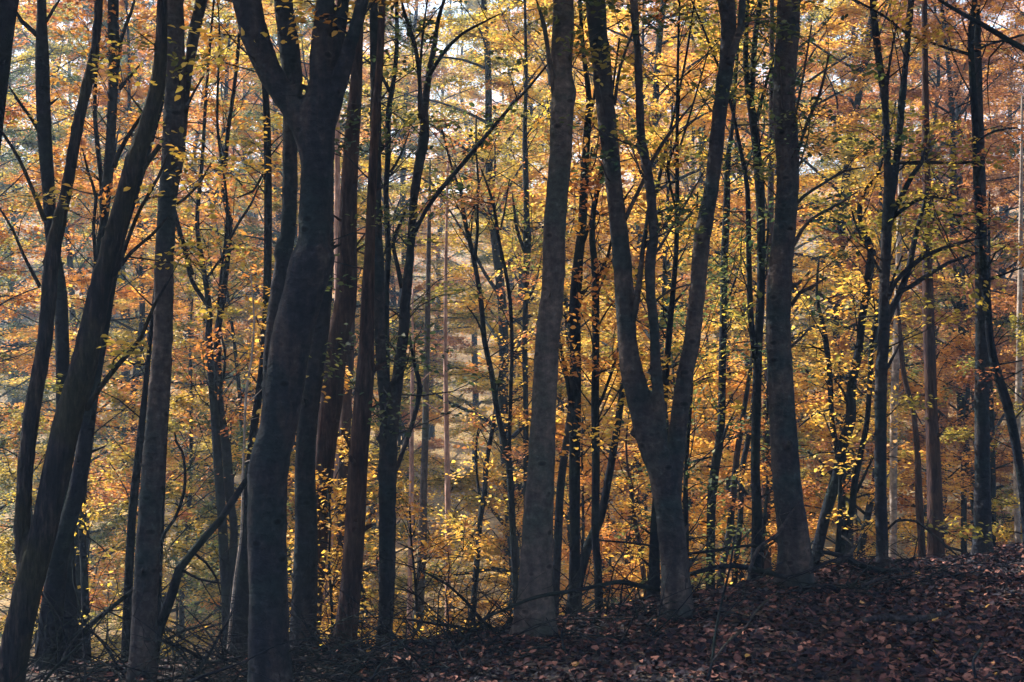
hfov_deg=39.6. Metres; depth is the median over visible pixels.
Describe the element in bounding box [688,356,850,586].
beech sapling
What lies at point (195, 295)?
leafy beech
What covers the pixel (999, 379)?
beech
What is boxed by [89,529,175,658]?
beech sapling
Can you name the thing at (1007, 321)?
leafy beech
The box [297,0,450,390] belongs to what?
leafy beech
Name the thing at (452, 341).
leafy beech
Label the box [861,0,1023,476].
leafy beech
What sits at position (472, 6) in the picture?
leafy beech
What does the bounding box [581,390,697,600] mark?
beech
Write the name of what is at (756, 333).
beech
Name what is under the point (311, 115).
beech
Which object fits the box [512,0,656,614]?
beech
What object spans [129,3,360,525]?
leafy beech
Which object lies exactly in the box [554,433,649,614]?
beech sapling
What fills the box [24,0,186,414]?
leafy beech
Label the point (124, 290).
leafy beech
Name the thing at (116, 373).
leafy beech
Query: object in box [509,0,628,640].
beech
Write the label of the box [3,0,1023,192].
sky
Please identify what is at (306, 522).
beech
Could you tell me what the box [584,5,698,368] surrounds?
leafy beech
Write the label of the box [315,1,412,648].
pine
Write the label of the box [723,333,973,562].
beech sapling
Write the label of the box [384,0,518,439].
leafy beech
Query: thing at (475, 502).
beech sapling
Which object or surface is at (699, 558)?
beech sapling
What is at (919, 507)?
pine
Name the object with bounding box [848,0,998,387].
leafy beech
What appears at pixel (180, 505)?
beech
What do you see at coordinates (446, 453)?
pine
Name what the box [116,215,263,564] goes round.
leafy beech
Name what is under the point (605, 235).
leafy beech
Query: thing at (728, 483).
leafy beech
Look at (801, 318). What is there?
leafy beech
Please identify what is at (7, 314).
leafy beech
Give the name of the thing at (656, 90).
leafy beech
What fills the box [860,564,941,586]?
fallen branch
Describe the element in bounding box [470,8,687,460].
leafy beech
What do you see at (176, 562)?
beech sapling
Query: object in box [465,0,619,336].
leafy beech
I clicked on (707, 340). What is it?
leafy beech
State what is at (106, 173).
beech
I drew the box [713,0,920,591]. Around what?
beech
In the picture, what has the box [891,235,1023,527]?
leafy beech
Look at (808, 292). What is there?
leafy beech
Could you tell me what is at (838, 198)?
leafy beech
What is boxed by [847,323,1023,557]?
beech sapling
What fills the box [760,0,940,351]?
leafy beech
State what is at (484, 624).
brushwood
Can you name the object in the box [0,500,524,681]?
undergrowth
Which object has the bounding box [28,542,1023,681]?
leaf litter
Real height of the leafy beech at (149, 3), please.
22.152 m
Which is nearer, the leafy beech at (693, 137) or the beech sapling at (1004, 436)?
the beech sapling at (1004, 436)
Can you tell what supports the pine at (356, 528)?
on the ground
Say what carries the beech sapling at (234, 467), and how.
on the ground
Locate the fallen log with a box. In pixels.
[918,554,1022,565]
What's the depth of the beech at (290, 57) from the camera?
12.54 m
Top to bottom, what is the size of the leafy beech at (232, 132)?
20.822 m
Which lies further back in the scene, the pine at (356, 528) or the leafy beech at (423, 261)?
the leafy beech at (423, 261)
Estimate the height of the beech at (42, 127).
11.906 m
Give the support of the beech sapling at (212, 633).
on the ground
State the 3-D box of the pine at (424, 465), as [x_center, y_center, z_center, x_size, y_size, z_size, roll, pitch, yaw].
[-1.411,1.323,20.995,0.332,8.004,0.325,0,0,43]
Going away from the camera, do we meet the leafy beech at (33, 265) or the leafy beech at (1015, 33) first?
the leafy beech at (1015, 33)
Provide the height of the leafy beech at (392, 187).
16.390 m
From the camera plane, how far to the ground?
40.74 m
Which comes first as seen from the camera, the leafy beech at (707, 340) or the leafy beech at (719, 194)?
the leafy beech at (707, 340)
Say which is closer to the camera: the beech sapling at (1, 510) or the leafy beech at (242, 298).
the beech sapling at (1, 510)
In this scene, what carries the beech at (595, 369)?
on the ground
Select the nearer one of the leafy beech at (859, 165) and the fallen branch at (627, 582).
the fallen branch at (627, 582)
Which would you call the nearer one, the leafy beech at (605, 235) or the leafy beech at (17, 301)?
the leafy beech at (17, 301)
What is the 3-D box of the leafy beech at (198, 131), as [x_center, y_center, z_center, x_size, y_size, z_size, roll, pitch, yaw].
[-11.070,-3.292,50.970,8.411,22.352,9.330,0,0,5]
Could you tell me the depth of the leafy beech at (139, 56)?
66.39 m
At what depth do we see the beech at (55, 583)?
12.24 m
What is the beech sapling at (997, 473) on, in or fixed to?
on the ground
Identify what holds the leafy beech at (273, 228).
on the ground
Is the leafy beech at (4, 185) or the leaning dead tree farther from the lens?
the leafy beech at (4, 185)
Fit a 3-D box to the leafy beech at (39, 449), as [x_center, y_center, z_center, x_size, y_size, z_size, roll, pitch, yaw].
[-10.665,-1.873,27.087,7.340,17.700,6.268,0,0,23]
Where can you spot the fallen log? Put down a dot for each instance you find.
(974, 559)
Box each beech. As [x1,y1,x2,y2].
[0,0,18,151]
[0,0,103,591]
[0,0,197,559]
[0,0,221,525]
[0,0,249,681]
[0,0,261,515]
[0,0,263,656]
[0,2,128,422]
[0,2,154,555]
[0,9,75,391]
[0,12,89,433]
[0,16,124,506]
[0,39,69,437]
[0,97,140,630]
[0,102,232,637]
[0,233,78,548]
[0,274,54,564]
[1,0,201,379]
[1,279,145,584]
[6,0,255,584]
[8,0,79,663]
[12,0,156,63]
[18,0,193,656]
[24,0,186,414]
[33,0,183,668]
[33,0,309,612]
[33,436,128,663]
[43,136,272,658]
[46,234,198,546]
[51,0,273,438]
[66,0,202,401]
[90,256,289,657]
[98,0,271,548]
[107,0,219,681]
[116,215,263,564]
[127,0,314,654]
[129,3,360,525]
[133,0,308,416]
[133,198,377,618]
[147,2,332,406]
[156,0,431,486]
[157,360,235,655]
[168,0,453,681]
[175,0,517,605]
[176,0,417,623]
[177,0,448,623]
[179,4,361,448]
[194,0,330,655]
[203,0,452,470]
[209,12,396,329]
[248,201,494,645]
[254,0,538,559]
[260,0,302,402]
[289,5,340,650]
[293,0,591,644]
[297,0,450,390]
[297,0,464,630]
[299,0,532,542]
[308,0,649,613]
[332,273,491,621]
[341,1,464,415]
[378,0,622,555]
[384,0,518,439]
[387,0,546,470]
[400,98,603,614]
[413,0,569,407]
[422,0,672,549]
[423,0,613,471]
[427,317,566,626]
[439,76,719,611]
[442,288,557,600]
[460,0,876,601]
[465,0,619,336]
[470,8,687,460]
[476,0,584,496]
[500,0,762,554]
[505,0,689,515]
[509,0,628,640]
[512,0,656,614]
[514,51,806,586]
[519,0,761,532]
[533,0,694,610]
[533,1,670,364]
[534,258,671,606]
[552,147,592,616]
[556,0,768,598]
[559,0,813,620]
[563,0,857,590]
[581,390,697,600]
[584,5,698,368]
[585,3,827,479]
[587,0,1008,579]
[588,0,939,566]
[598,0,764,595]
[605,169,762,605]
[617,2,765,369]
[625,226,815,563]
[637,176,816,581]
[643,6,799,589]
[658,0,945,449]
[660,0,1023,563]
[660,4,802,357]
[662,1,842,514]
[667,0,872,365]
[669,0,844,581]
[669,0,850,443]
[688,294,823,588]
[710,0,1013,557]
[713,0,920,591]
[715,0,1016,490]
[716,260,765,587]
[739,245,873,544]
[748,102,939,565]
[749,100,1017,559]
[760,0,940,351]
[764,0,940,399]
[794,223,970,551]
[800,0,1023,549]
[804,0,1023,540]
[805,0,1023,567]
[806,0,1023,514]
[811,0,1023,543]
[814,0,1023,556]
[828,0,1023,536]
[845,145,1023,552]
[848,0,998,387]
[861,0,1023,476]
[867,1,1023,379]
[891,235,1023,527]
[896,0,1023,472]
[896,0,1023,555]
[911,175,1023,546]
[913,9,1023,529]
[914,0,1023,439]
[920,1,1023,331]
[934,0,1023,472]
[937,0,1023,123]
[991,36,1023,300]
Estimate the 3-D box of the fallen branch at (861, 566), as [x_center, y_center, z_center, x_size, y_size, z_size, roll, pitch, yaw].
[3.745,2.134,14.299,1.379,0.849,0.694,0,0,-41]
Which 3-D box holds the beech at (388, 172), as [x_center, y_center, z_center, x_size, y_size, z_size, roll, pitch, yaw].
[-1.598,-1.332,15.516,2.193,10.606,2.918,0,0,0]
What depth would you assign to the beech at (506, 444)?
16.97 m
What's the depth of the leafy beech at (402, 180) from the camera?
48.83 m
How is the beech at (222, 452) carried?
on the ground
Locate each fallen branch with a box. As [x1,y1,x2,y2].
[61,588,132,665]
[292,621,382,661]
[485,513,722,633]
[598,539,658,571]
[686,534,767,554]
[690,560,813,584]
[709,592,793,662]
[747,501,813,572]
[809,535,855,573]
[816,510,932,573]
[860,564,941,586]
[862,610,948,631]
[971,642,983,678]
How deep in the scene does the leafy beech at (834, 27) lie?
26.23 m
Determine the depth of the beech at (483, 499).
17.97 m
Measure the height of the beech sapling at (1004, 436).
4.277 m
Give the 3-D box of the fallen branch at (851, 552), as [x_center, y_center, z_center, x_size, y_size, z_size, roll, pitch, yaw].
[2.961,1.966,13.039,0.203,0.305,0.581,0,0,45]
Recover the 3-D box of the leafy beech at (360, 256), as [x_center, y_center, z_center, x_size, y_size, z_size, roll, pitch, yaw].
[-2.624,2.006,26.222,4.652,9.179,4.598,0,0,-26]
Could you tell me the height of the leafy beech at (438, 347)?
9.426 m
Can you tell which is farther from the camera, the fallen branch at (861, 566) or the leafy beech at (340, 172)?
the leafy beech at (340, 172)
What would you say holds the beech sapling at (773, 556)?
on the ground
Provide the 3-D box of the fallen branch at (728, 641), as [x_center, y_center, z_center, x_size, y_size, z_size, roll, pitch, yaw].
[1.718,2.093,10.247,0.588,0.311,1.583,0,0,7]
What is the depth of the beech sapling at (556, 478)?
25.88 m
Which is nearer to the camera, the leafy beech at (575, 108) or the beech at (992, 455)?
the beech at (992, 455)
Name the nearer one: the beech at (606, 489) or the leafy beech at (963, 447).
the beech at (606, 489)
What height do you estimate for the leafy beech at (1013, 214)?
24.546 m
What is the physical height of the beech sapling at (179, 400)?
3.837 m
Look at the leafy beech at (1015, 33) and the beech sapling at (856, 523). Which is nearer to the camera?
the beech sapling at (856, 523)
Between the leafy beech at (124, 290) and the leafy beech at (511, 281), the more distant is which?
the leafy beech at (511, 281)
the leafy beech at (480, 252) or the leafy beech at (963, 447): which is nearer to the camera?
the leafy beech at (963, 447)
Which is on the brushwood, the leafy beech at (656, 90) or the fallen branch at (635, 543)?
the fallen branch at (635, 543)
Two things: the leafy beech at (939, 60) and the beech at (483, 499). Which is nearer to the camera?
the beech at (483, 499)
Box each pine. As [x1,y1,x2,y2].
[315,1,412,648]
[321,0,340,650]
[328,319,354,645]
[330,0,387,648]
[407,288,413,638]
[411,159,430,638]
[421,159,450,627]
[761,0,774,576]
[895,285,925,557]
[920,0,948,556]
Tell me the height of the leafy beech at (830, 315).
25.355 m
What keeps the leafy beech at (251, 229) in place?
on the ground
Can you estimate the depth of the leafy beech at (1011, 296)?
25.19 m
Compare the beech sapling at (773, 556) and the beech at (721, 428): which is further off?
the beech sapling at (773, 556)
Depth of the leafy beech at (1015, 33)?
38.71 m
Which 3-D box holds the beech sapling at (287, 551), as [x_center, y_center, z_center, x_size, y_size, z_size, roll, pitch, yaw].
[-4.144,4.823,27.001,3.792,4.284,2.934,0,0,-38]
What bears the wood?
on the ground
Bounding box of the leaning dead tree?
[157,476,247,668]
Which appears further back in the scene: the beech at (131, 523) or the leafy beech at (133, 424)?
the leafy beech at (133, 424)
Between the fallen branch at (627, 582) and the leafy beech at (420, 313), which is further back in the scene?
the leafy beech at (420, 313)
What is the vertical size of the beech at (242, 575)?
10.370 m
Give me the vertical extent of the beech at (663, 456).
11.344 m
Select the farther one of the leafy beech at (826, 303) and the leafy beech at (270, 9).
the leafy beech at (826, 303)
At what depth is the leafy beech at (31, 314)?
47.30 m
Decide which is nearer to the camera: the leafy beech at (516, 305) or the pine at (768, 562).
the pine at (768, 562)
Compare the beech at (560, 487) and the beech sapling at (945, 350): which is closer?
the beech at (560, 487)
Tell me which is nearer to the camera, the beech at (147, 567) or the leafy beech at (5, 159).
the beech at (147, 567)
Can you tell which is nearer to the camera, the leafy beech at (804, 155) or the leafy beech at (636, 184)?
the leafy beech at (636, 184)
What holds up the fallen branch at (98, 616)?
on the leaf litter
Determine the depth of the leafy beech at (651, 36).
74.68 m
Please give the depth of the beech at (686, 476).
15.98 m
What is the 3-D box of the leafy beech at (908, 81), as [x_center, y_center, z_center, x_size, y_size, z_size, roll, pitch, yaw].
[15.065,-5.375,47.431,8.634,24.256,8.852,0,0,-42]
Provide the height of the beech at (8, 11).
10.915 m
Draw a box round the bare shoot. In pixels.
[663,513,761,680]
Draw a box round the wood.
[0,0,1023,353]
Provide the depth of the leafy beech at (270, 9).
36.80 m
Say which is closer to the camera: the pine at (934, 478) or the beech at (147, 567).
the beech at (147, 567)
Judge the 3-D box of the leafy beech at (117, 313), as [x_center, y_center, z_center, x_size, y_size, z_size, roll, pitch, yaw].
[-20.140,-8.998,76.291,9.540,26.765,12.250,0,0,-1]
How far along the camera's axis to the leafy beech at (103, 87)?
45.72 m
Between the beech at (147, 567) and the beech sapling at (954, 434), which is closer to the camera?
the beech at (147, 567)
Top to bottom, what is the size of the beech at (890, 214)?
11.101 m
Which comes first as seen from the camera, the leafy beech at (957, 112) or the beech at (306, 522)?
the beech at (306, 522)
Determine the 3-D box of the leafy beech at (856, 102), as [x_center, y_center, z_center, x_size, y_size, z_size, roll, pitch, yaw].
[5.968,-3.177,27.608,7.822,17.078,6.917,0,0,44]
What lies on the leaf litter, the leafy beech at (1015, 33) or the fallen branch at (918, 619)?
the fallen branch at (918, 619)
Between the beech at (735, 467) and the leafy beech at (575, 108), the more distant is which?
the leafy beech at (575, 108)
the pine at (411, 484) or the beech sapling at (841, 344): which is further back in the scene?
the pine at (411, 484)
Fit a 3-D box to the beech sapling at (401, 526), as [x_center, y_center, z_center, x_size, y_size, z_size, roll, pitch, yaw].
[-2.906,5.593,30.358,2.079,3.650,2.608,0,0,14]
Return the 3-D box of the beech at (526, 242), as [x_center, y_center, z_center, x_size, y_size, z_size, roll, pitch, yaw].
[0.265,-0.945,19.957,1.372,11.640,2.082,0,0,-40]
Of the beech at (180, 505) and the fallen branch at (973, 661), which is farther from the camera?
the beech at (180, 505)
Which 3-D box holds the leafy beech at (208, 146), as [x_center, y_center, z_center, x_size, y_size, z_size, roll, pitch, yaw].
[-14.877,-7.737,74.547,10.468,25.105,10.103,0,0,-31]
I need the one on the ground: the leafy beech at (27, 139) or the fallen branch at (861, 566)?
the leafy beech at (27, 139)
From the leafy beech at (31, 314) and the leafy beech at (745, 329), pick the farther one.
the leafy beech at (31, 314)
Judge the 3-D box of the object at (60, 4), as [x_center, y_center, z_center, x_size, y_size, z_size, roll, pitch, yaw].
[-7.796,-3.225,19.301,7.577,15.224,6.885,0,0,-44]
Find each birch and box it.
[888,153,907,557]
[1013,95,1022,542]
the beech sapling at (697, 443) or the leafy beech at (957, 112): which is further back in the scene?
the leafy beech at (957, 112)
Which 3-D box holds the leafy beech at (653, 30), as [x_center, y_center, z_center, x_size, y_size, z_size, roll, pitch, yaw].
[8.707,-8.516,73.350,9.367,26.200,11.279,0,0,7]
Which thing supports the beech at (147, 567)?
on the ground
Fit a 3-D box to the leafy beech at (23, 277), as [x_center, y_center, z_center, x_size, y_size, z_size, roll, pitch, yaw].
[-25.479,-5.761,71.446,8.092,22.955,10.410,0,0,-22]
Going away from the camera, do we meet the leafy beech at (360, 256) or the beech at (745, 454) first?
the beech at (745, 454)
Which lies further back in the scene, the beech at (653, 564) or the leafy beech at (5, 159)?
the leafy beech at (5, 159)
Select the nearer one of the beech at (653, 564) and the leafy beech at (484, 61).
the beech at (653, 564)
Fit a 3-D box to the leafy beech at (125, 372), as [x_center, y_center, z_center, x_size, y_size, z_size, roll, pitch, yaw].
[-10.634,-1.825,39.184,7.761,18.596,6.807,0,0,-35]
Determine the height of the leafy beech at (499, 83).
10.236 m
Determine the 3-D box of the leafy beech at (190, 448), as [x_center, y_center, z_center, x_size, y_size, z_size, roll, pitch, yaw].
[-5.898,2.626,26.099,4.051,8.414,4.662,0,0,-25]
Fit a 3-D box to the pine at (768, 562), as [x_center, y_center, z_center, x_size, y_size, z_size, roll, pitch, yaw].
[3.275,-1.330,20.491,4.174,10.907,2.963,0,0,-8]
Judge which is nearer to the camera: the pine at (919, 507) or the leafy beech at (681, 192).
the pine at (919, 507)
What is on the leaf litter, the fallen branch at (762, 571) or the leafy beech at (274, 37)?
the fallen branch at (762, 571)
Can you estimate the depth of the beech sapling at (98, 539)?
25.29 m
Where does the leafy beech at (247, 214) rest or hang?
on the ground
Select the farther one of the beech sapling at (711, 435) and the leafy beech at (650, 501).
the leafy beech at (650, 501)
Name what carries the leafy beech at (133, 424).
on the ground
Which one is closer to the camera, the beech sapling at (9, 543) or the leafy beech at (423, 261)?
the beech sapling at (9, 543)
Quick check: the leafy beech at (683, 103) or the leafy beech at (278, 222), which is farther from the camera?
the leafy beech at (278, 222)
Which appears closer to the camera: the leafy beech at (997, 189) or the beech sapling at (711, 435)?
the beech sapling at (711, 435)
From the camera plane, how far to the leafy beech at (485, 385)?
36.70 m
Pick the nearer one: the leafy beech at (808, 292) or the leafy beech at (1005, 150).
the leafy beech at (808, 292)
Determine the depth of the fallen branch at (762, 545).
12.58 m
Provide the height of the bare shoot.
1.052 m
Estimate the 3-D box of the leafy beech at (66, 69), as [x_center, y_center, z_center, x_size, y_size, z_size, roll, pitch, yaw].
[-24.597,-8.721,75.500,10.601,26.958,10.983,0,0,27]
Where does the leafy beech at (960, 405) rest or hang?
on the ground
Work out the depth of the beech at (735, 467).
17.97 m
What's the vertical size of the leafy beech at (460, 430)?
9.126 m
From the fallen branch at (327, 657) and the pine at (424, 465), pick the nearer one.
the fallen branch at (327, 657)
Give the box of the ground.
[0,185,1023,681]
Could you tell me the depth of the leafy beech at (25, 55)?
35.46 m
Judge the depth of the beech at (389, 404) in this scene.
13.36 m
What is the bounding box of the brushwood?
[229,464,1023,681]
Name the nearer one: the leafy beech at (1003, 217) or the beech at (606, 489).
the beech at (606, 489)
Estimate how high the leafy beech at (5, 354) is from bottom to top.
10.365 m
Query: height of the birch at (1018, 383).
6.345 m
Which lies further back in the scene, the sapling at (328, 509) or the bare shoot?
the sapling at (328, 509)
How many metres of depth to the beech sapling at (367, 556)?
25.86 m
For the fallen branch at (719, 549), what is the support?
on the leaf litter
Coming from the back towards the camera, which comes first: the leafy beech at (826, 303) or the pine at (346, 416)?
the leafy beech at (826, 303)
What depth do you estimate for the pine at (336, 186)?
20.46 m
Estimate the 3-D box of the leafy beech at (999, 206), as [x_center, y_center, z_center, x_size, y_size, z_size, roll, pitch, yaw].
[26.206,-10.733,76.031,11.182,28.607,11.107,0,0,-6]
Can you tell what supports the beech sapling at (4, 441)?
on the ground
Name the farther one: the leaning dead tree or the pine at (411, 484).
the pine at (411, 484)
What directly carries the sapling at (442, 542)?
on the ground
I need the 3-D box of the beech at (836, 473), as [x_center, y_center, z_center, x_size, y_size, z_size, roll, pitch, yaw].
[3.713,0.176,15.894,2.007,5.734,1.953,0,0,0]
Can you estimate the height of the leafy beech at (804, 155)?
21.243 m
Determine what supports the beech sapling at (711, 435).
on the ground
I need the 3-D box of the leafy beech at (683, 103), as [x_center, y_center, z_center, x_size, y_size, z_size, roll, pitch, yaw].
[2.217,0.254,21.630,4.558,8.985,4.694,0,0,-37]
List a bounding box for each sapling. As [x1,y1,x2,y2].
[0,403,123,657]
[0,407,45,643]
[0,480,124,646]
[0,492,15,640]
[87,385,242,662]
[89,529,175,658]
[112,510,228,659]
[121,405,334,658]
[178,501,289,650]
[179,275,267,657]
[201,366,402,645]
[206,484,376,637]
[286,464,406,644]
[287,475,417,633]
[332,519,427,640]
[341,457,509,639]
[374,466,519,635]
[422,469,583,631]
[451,461,645,614]
[506,413,648,618]
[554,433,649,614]
[600,338,772,587]
[621,460,738,589]
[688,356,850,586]
[689,423,776,578]
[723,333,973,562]
[745,470,834,569]
[806,448,914,558]
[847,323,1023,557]
[889,457,1003,554]
[926,471,1011,551]
[939,312,1023,543]
[974,424,1023,533]
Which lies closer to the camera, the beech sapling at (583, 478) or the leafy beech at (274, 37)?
the beech sapling at (583, 478)
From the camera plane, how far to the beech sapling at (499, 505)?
26.59 m
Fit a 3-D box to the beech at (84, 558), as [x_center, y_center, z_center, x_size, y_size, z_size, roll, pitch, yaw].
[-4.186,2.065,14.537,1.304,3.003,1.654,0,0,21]
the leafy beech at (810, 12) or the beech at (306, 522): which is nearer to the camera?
the beech at (306, 522)
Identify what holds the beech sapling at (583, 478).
on the ground
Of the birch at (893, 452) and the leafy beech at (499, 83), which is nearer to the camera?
the birch at (893, 452)
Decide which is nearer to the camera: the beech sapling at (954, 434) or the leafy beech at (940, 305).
the beech sapling at (954, 434)
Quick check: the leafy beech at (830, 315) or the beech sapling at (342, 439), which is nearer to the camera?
the beech sapling at (342, 439)
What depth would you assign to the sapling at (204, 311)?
13.49 m
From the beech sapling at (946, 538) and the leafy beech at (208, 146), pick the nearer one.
the beech sapling at (946, 538)
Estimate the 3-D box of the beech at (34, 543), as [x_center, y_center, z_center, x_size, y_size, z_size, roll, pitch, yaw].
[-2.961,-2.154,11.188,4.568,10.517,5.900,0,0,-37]
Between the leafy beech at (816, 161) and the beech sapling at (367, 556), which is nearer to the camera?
the beech sapling at (367, 556)
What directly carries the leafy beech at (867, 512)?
on the ground
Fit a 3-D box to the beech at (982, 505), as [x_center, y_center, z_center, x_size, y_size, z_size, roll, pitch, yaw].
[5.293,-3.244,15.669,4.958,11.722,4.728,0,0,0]
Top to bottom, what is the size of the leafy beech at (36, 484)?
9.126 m

